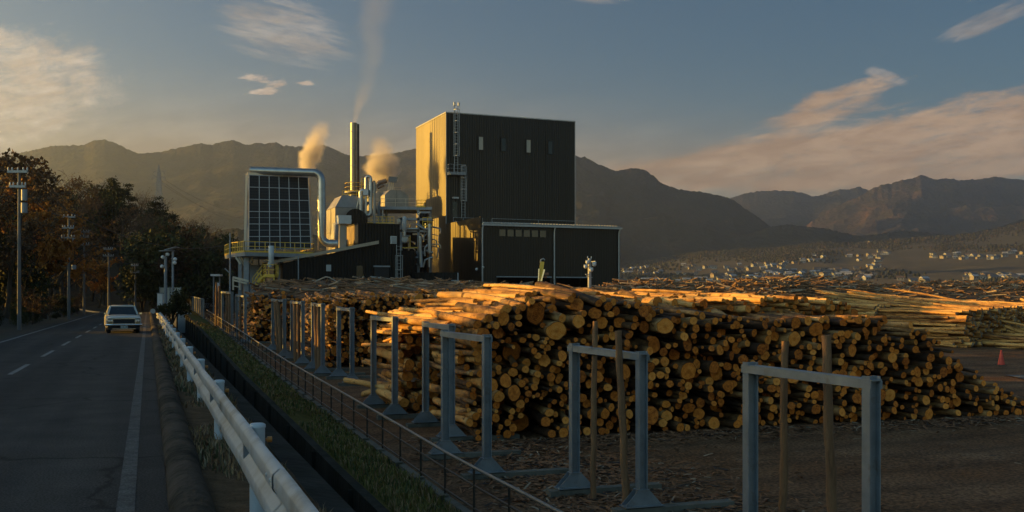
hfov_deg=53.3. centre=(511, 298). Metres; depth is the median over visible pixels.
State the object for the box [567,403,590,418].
log
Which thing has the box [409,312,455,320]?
log
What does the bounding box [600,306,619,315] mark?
log
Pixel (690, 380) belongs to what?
log
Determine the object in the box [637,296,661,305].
log
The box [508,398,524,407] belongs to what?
log
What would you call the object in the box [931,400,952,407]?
log
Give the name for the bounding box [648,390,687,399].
log
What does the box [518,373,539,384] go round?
log
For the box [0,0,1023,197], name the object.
sky
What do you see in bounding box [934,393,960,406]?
log
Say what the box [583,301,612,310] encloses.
log
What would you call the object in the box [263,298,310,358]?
steel portal
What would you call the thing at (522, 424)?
log
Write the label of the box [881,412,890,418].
log
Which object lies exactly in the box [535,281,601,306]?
log
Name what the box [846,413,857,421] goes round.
log
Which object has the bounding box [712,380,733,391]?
log
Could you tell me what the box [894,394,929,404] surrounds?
log
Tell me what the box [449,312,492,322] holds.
log
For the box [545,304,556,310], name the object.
log
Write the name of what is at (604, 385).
log
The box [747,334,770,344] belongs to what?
log
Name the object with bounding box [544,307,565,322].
log
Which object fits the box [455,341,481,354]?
log
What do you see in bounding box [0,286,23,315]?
shrub
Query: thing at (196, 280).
evergreen tree
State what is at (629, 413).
log
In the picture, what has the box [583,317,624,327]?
log
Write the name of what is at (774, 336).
log
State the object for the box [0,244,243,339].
hillside
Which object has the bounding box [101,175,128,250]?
pine tree
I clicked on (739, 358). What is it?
log
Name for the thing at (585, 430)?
log
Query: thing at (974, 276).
house
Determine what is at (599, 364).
log
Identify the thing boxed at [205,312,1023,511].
yard
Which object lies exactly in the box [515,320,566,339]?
log
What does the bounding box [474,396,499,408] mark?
log
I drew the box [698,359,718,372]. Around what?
log
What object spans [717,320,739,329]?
log
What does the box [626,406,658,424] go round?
log
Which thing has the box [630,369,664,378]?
log
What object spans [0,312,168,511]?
road
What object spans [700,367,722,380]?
log
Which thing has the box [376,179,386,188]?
bent vent
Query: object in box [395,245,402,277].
access ladder
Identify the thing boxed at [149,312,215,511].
kerb
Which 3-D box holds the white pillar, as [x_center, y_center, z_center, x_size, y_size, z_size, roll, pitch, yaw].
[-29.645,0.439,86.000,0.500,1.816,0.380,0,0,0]
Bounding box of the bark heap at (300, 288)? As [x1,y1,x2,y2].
[233,276,584,334]
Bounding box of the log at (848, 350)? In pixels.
[831,343,856,356]
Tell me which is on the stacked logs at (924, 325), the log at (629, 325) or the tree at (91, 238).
the log at (629, 325)
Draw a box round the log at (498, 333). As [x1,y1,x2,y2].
[488,327,503,338]
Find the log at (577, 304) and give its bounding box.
[555,298,583,311]
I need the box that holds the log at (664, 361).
[650,356,668,367]
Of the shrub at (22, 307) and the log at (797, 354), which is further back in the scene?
the shrub at (22, 307)
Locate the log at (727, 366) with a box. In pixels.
[713,360,731,370]
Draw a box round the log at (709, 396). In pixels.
[689,390,713,400]
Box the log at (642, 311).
[618,304,648,316]
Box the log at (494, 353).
[492,350,496,358]
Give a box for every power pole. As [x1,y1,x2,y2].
[7,167,27,329]
[61,215,75,318]
[80,230,88,314]
[103,247,113,308]
[130,264,138,306]
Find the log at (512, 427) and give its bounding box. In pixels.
[492,411,516,431]
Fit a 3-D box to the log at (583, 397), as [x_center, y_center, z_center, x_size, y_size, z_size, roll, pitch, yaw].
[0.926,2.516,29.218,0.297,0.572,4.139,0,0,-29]
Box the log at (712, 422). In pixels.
[702,415,719,429]
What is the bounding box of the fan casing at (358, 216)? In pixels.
[346,209,367,225]
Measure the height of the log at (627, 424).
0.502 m
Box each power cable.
[5,169,57,214]
[78,216,238,248]
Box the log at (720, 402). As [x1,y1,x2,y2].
[714,398,723,405]
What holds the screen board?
on the verge
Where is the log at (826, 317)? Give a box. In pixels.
[813,316,828,319]
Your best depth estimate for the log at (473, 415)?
27.06 m
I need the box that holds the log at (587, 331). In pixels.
[566,328,592,334]
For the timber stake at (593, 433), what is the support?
on the yard at (1001, 479)
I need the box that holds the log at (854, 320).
[829,317,861,323]
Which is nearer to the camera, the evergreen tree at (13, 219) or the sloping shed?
the evergreen tree at (13, 219)
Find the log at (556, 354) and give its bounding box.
[540,348,566,361]
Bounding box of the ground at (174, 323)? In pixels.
[80,309,272,474]
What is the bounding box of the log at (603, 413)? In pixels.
[568,403,609,418]
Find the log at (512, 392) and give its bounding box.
[497,384,520,400]
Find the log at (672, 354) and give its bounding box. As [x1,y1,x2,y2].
[650,348,679,359]
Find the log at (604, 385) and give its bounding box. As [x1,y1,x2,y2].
[597,381,612,390]
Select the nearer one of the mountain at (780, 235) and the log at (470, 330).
the log at (470, 330)
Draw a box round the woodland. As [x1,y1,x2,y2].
[620,221,1023,281]
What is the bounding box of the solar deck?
[224,241,313,318]
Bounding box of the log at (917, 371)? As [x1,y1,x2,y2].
[899,365,920,377]
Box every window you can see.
[326,265,330,270]
[478,136,483,150]
[499,229,505,236]
[501,137,506,151]
[507,229,513,236]
[515,229,521,236]
[523,230,529,236]
[525,139,531,152]
[531,230,537,236]
[539,230,545,237]
[548,140,553,154]
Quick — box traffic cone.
[995,350,1004,364]
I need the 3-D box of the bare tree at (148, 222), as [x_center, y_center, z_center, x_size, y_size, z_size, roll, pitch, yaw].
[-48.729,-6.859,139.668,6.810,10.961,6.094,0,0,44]
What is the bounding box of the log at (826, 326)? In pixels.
[822,323,829,329]
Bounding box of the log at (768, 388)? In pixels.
[758,384,775,391]
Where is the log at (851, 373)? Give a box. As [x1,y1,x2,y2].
[847,371,857,376]
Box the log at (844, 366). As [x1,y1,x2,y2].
[832,361,847,369]
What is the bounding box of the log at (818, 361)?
[814,357,821,365]
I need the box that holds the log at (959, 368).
[952,363,962,371]
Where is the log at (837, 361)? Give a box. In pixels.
[832,358,843,364]
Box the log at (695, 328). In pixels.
[685,324,699,332]
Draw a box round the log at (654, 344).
[622,336,659,352]
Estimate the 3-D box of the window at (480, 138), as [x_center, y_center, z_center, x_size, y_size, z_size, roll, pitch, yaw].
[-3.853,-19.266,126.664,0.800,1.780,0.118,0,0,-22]
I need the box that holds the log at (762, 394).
[758,392,770,396]
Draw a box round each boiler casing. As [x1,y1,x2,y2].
[367,191,382,211]
[380,187,407,206]
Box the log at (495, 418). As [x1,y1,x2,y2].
[473,405,499,422]
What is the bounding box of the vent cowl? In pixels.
[336,215,350,247]
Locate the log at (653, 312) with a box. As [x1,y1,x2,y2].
[650,310,655,317]
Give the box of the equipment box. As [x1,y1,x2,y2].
[250,265,266,301]
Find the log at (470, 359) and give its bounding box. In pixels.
[432,349,481,362]
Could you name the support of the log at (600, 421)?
on the log at (601, 430)
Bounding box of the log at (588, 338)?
[568,334,598,342]
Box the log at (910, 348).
[898,344,918,352]
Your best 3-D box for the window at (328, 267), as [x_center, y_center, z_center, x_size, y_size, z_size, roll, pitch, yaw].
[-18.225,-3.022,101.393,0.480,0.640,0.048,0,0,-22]
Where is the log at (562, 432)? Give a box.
[528,418,568,437]
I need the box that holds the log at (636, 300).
[623,299,640,303]
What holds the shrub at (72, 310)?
on the hillside
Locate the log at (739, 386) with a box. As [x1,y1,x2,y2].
[699,374,758,391]
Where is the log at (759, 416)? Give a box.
[722,410,760,424]
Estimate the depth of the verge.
9.06 m
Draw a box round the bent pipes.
[356,175,382,222]
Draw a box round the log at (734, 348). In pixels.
[728,342,740,353]
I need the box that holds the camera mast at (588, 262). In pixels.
[584,256,596,287]
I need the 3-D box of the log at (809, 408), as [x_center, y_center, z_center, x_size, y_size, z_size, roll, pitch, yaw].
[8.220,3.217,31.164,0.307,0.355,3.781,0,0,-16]
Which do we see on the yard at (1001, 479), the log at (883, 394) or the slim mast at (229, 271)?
the slim mast at (229, 271)
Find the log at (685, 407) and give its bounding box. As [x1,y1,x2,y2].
[674,402,694,412]
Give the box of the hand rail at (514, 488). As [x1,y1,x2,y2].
[207,310,562,511]
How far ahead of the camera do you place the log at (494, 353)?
27.52 m
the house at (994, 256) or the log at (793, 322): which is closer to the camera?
the log at (793, 322)
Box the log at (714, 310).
[686,297,726,314]
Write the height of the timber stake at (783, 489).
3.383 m
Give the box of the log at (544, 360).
[520,354,550,366]
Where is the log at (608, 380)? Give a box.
[603,377,611,383]
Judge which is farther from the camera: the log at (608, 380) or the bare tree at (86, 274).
the bare tree at (86, 274)
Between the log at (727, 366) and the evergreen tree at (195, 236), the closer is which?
the log at (727, 366)
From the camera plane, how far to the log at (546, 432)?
27.41 m
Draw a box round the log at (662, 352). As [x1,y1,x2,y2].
[650,347,667,356]
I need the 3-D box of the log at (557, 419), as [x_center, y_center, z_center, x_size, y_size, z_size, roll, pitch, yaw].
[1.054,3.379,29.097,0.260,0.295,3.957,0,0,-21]
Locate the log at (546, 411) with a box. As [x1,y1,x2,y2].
[525,401,553,416]
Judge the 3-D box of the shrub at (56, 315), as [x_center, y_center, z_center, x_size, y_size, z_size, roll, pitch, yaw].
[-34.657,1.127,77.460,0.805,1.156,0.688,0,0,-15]
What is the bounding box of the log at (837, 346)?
[831,341,841,348]
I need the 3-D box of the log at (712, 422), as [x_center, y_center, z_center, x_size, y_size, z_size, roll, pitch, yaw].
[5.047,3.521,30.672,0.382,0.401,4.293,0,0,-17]
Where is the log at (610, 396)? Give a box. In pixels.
[598,391,617,401]
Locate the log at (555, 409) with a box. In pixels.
[551,407,565,413]
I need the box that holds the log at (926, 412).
[915,406,932,419]
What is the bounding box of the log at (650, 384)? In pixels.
[628,378,653,388]
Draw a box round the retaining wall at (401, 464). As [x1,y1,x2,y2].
[205,318,472,511]
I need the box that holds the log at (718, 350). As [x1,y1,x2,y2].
[692,344,723,355]
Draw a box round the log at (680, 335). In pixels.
[645,331,688,340]
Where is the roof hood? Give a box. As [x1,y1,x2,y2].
[388,176,397,189]
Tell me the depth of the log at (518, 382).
26.88 m
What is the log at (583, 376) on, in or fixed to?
on the stacked logs at (924, 325)
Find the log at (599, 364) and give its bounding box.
[590,360,602,369]
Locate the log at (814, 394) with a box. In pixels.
[790,389,818,398]
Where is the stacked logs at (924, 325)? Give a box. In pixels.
[242,281,1023,440]
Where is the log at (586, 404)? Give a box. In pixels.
[580,399,589,407]
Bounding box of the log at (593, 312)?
[581,305,601,318]
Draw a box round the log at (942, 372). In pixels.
[929,367,947,377]
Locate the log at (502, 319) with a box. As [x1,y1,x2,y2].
[455,302,508,325]
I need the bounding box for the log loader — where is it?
[538,258,548,280]
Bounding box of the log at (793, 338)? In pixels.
[770,331,800,346]
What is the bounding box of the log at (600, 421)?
[587,417,603,425]
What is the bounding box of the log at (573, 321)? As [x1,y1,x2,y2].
[545,314,584,328]
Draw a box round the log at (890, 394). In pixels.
[883,388,894,401]
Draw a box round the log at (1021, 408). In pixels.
[1002,404,1023,414]
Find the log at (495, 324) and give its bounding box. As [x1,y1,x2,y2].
[482,321,499,328]
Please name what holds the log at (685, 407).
on the stacked logs at (924, 325)
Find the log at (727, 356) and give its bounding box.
[709,351,733,360]
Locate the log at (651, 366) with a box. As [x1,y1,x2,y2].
[623,358,654,371]
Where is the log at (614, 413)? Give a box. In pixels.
[609,406,618,417]
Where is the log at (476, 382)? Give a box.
[455,376,497,390]
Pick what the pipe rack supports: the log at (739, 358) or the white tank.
the white tank
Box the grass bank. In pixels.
[182,308,444,511]
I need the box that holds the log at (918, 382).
[883,375,922,386]
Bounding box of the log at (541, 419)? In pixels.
[524,405,550,426]
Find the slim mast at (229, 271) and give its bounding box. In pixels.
[225,233,230,291]
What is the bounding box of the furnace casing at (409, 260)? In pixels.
[401,214,428,276]
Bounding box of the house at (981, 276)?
[978,274,985,278]
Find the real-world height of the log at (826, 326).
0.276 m
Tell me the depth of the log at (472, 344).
26.97 m
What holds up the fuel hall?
on the yard at (1001, 479)
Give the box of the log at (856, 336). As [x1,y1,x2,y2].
[848,332,860,340]
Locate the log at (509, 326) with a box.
[500,322,514,331]
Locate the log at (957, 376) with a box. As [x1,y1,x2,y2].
[941,372,963,381]
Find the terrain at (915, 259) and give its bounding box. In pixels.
[620,223,1023,284]
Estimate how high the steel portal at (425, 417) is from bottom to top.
3.198 m
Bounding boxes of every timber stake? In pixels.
[215,282,216,325]
[218,286,220,325]
[225,294,227,332]
[228,294,230,332]
[239,297,241,340]
[273,301,278,353]
[275,300,282,352]
[293,304,296,361]
[296,304,299,359]
[313,304,316,370]
[317,307,320,368]
[590,321,597,498]
[615,331,629,502]
[778,341,788,511]
[821,335,837,511]
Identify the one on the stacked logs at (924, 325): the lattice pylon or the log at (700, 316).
the log at (700, 316)
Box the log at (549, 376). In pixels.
[539,369,554,381]
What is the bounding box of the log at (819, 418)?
[804,413,822,423]
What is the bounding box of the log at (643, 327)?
[625,321,648,332]
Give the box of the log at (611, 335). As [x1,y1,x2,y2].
[570,328,614,339]
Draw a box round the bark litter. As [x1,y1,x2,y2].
[379,414,1023,511]
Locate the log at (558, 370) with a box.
[549,364,560,373]
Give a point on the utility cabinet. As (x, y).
(181, 324)
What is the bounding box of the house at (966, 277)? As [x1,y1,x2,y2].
[962,275,969,279]
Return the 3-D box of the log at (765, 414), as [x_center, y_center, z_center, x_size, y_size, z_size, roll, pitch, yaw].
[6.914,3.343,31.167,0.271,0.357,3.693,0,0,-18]
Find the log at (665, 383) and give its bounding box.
[653,380,673,387]
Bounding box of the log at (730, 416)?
[716,413,742,424]
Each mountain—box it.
[0,139,415,243]
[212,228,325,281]
[575,155,770,260]
[620,216,1023,262]
[729,187,868,226]
[806,175,1023,235]
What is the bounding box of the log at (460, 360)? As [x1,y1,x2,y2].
[434,355,464,364]
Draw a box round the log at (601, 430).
[580,420,605,434]
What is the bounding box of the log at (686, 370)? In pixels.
[669,359,695,379]
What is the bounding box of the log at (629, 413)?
[626,409,632,418]
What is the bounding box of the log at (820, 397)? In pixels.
[811,389,822,400]
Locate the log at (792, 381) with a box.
[771,377,798,382]
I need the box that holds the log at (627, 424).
[613,420,629,430]
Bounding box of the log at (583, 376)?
[560,370,586,382]
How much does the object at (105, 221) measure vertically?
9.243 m
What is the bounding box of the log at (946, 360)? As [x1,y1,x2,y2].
[930,356,951,364]
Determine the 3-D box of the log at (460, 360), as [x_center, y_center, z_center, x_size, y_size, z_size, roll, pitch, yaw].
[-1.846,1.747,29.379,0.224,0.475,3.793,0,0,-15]
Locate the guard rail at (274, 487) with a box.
[156,312,318,511]
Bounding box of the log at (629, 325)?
[621,322,636,329]
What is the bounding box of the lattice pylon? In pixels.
[152,164,165,209]
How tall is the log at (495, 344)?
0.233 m
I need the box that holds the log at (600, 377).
[580,367,603,382]
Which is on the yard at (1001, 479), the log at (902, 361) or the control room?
the control room
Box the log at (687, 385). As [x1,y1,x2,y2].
[682,382,691,389]
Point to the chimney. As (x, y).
(354, 184)
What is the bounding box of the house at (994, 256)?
[990,255,998,258]
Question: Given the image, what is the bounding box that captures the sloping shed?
[262,241,389,280]
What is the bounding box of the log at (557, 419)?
[522,412,581,424]
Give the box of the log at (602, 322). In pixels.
[583,317,607,328]
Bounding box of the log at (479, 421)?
[474,416,492,424]
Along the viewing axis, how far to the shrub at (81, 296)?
100.98 m
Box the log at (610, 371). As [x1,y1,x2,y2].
[602,363,629,379]
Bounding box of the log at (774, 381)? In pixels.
[763,378,779,385]
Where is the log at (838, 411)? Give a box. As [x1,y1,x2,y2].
[833,407,845,416]
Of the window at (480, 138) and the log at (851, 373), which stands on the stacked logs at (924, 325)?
the log at (851, 373)
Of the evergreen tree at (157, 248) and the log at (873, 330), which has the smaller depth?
the log at (873, 330)
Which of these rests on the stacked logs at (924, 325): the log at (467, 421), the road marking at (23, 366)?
the log at (467, 421)
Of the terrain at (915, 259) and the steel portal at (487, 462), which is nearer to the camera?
the steel portal at (487, 462)
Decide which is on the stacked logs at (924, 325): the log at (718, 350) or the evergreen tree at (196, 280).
the log at (718, 350)
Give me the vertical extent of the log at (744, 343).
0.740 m
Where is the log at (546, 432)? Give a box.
[525,424,555,437]
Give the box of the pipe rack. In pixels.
[367,199,440,271]
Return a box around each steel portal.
[219,291,255,336]
[234,294,270,343]
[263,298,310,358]
[281,300,341,365]
[301,302,364,376]
[325,306,387,385]
[356,315,418,419]
[406,321,519,441]
[422,329,568,479]
[546,343,734,511]
[741,362,882,511]
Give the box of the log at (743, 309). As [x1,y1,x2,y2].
[722,305,750,313]
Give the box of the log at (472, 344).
[429,329,476,347]
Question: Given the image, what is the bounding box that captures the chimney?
[342,122,368,197]
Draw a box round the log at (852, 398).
[841,393,861,403]
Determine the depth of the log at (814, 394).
29.46 m
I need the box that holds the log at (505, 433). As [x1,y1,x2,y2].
[494,427,510,438]
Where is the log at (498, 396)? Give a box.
[471,386,504,401]
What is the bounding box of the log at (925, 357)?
[903,352,934,361]
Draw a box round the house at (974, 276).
[969,274,978,279]
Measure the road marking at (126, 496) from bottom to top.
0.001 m
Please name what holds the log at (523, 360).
on the stacked logs at (924, 325)
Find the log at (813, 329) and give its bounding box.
[778,322,822,336]
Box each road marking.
[0,312,100,373]
[116,312,146,511]
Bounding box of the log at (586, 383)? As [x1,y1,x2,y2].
[562,379,590,388]
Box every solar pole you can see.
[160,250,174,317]
[164,247,179,295]
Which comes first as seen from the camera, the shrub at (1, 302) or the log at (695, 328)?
the log at (695, 328)
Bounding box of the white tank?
[402,216,406,236]
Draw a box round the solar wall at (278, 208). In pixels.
[244,172,312,265]
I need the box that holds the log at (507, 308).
[486,304,511,312]
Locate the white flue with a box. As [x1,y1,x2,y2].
[268,246,273,266]
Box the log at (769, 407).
[760,403,776,411]
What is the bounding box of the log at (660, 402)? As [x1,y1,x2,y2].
[648,397,670,407]
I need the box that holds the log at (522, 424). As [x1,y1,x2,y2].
[497,412,528,431]
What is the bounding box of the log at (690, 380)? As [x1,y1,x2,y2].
[669,376,692,383]
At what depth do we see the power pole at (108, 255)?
115.89 m
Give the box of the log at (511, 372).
[501,368,517,376]
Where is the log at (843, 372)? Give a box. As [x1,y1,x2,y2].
[832,367,847,374]
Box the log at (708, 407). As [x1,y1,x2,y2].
[701,404,717,410]
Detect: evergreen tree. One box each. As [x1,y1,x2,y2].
[0,201,63,297]
[0,229,10,276]
[0,232,59,312]
[26,210,66,302]
[46,188,82,246]
[79,180,118,218]
[88,187,128,250]
[103,192,125,235]
[114,227,169,310]
[116,230,156,301]
[137,228,191,299]
[138,223,180,268]
[141,252,177,308]
[149,230,198,297]
[175,237,237,310]
[176,225,209,300]
[187,224,209,239]
[189,243,227,307]
[207,230,238,264]
[208,236,237,288]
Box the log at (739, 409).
[722,396,742,413]
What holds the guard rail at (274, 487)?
on the verge
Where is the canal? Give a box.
[166,309,389,511]
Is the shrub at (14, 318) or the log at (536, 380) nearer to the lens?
the log at (536, 380)
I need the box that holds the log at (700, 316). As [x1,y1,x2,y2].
[619,289,704,319]
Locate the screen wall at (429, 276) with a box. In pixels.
[409,272,458,280]
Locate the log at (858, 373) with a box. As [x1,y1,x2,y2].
[855,370,861,376]
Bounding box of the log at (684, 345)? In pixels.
[645,334,691,350]
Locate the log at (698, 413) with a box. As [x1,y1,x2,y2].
[687,407,704,419]
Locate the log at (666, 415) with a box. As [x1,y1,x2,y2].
[658,408,672,420]
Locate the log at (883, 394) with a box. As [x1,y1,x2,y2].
[861,389,885,400]
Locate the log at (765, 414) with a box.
[759,409,773,419]
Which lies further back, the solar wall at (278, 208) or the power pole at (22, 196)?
the solar wall at (278, 208)
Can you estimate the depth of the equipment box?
104.00 m
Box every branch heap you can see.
[585,272,822,297]
[800,275,1023,301]
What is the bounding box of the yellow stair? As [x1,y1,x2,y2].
[252,264,278,288]
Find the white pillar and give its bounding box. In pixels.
[157,293,163,305]
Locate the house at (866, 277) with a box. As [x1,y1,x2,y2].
[862,276,870,279]
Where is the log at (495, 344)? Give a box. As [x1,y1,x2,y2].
[479,341,498,348]
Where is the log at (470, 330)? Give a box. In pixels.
[456,326,489,334]
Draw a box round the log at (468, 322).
[430,310,481,328]
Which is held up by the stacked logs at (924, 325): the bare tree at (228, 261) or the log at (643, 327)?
the log at (643, 327)
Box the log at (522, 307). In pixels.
[498,299,525,310]
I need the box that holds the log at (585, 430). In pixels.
[580,426,589,434]
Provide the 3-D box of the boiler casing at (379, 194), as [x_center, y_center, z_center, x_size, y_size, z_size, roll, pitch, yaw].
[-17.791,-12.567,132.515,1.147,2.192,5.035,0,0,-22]
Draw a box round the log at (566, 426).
[537,423,568,430]
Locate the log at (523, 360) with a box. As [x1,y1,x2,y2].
[516,355,530,366]
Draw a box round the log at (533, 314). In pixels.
[508,302,544,324]
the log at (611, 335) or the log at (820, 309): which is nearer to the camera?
the log at (611, 335)
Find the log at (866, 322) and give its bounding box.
[830,318,870,326]
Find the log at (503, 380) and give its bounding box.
[492,373,510,387]
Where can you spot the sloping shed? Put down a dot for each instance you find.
(351, 262)
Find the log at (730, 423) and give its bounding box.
[718,419,740,427]
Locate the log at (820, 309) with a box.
[813,305,825,312]
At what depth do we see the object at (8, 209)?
67.11 m
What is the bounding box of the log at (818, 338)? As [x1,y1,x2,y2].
[805,334,822,341]
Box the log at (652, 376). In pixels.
[630,372,655,380]
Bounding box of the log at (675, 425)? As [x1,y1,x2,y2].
[665,419,683,431]
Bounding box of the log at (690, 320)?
[673,317,697,325]
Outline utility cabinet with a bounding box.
[178,312,190,332]
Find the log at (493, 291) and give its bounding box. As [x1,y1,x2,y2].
[462,288,533,296]
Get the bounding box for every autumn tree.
[0,176,85,318]
[0,201,73,312]
[41,198,116,312]
[86,257,123,307]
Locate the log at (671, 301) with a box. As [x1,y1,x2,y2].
[661,298,677,305]
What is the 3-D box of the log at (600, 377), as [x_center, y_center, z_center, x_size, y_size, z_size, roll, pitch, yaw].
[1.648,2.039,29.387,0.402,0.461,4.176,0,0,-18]
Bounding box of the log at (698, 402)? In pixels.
[686,393,704,407]
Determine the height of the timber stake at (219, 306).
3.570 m
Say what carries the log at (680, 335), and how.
on the stacked logs at (924, 325)
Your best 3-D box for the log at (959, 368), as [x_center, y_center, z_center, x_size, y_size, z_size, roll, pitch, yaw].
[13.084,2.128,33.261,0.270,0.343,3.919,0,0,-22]
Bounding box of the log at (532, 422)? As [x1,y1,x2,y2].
[529,419,581,434]
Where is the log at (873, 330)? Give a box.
[849,327,876,335]
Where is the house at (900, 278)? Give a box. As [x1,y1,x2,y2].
[896,276,904,280]
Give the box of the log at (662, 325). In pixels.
[646,317,673,333]
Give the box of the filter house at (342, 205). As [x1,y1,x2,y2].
[326,196,368,253]
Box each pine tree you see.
[48,218,89,298]
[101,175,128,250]
[104,182,132,247]
[121,182,140,234]
[142,196,169,223]
[164,211,182,230]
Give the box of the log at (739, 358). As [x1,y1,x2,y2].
[725,354,747,363]
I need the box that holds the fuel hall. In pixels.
[446,217,622,287]
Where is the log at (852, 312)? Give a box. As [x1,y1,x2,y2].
[843,309,857,314]
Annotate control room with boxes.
[346,223,399,277]
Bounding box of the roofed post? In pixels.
[210,274,222,312]
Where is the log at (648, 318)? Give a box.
[638,313,651,321]
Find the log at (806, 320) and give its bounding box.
[794,316,811,325]
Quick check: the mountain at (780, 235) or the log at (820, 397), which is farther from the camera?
the mountain at (780, 235)
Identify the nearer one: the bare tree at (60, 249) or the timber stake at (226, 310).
the timber stake at (226, 310)
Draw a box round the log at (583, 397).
[552,390,586,401]
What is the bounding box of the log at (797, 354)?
[788,348,802,359]
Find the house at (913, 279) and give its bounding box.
[908,278,918,282]
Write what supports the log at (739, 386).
on the stacked logs at (924, 325)
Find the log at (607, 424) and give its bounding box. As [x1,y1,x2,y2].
[582,417,612,429]
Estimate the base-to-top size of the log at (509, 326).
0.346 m
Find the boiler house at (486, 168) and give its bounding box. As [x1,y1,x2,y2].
[416,102,574,271]
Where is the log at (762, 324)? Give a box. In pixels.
[739,320,767,328]
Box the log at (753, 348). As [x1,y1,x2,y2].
[728,342,766,354]
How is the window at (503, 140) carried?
in the boiler house at (486, 168)
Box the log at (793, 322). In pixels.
[758,313,800,328]
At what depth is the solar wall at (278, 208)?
102.33 m
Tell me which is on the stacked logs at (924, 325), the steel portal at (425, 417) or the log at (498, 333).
the log at (498, 333)
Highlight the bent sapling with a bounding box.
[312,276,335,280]
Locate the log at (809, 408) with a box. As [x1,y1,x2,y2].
[795,402,820,413]
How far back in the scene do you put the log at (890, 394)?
30.41 m
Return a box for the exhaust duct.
[249,166,348,249]
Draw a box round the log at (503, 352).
[492,341,520,360]
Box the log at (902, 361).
[875,357,908,365]
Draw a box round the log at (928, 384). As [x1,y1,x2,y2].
[922,379,933,386]
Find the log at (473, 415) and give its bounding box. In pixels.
[432,397,479,419]
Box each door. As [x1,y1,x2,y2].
[356,266,362,277]
[373,265,389,277]
[452,202,456,217]
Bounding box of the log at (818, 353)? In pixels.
[813,349,822,357]
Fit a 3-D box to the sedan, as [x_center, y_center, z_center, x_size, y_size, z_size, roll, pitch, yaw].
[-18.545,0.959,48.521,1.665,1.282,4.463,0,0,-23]
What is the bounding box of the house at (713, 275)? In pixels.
[709,273,717,277]
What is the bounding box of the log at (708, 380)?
[693,376,713,384]
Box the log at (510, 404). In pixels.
[504,401,524,412]
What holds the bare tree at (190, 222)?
on the hillside
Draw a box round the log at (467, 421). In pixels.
[430,410,472,426]
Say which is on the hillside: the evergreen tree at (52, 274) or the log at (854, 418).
the evergreen tree at (52, 274)
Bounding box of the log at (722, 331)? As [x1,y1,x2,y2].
[711,329,725,335]
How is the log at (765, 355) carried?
on the stacked logs at (924, 325)
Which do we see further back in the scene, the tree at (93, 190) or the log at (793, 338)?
the tree at (93, 190)
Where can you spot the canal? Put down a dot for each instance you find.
(321, 475)
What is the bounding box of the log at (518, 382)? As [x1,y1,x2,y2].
[510,377,525,386]
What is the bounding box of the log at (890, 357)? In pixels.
[870,351,896,362]
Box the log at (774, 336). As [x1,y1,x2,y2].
[771,331,778,340]
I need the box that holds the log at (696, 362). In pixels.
[678,358,699,368]
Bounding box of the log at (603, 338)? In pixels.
[565,334,608,342]
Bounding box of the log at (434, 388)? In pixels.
[429,383,476,399]
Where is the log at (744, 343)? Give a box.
[733,339,749,347]
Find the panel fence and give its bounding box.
[188,296,204,318]
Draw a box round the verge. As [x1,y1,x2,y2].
[153,312,322,511]
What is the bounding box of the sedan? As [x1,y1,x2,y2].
[104,305,142,332]
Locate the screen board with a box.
[159,287,180,307]
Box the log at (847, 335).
[839,330,850,338]
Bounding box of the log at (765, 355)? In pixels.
[744,351,769,359]
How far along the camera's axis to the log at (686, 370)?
28.26 m
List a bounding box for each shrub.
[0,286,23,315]
[0,294,6,325]
[8,302,29,325]
[9,295,29,321]
[14,286,33,308]
[15,291,33,319]
[26,302,43,323]
[27,288,44,324]
[50,306,60,318]
[55,295,70,316]
[66,300,75,313]
[70,299,82,314]
[73,293,85,313]
[156,287,191,323]
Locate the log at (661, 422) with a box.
[653,418,667,426]
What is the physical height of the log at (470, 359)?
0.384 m
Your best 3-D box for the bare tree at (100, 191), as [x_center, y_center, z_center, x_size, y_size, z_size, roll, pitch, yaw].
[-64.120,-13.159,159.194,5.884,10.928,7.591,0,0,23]
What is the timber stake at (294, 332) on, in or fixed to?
on the yard at (1001, 479)
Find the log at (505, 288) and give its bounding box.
[491,287,540,295]
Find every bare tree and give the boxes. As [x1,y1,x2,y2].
[0,166,35,262]
[0,176,53,238]
[11,221,48,311]
[17,197,77,251]
[24,215,80,298]
[25,190,68,314]
[28,193,83,279]
[41,194,102,311]
[47,171,93,296]
[48,195,93,307]
[52,170,87,216]
[58,176,97,215]
[58,224,100,288]
[75,243,98,305]
[80,196,106,242]
[84,181,118,216]
[106,212,143,291]
[120,199,152,231]
[120,213,154,264]
[126,192,174,230]
[127,214,150,236]
[130,186,150,220]
[131,211,165,242]
[132,197,147,225]
[136,210,164,239]
[141,213,171,235]
[143,195,166,213]
[179,217,224,290]
[180,213,200,228]
[185,232,223,296]
[205,237,227,300]
[215,241,243,281]
[219,249,235,300]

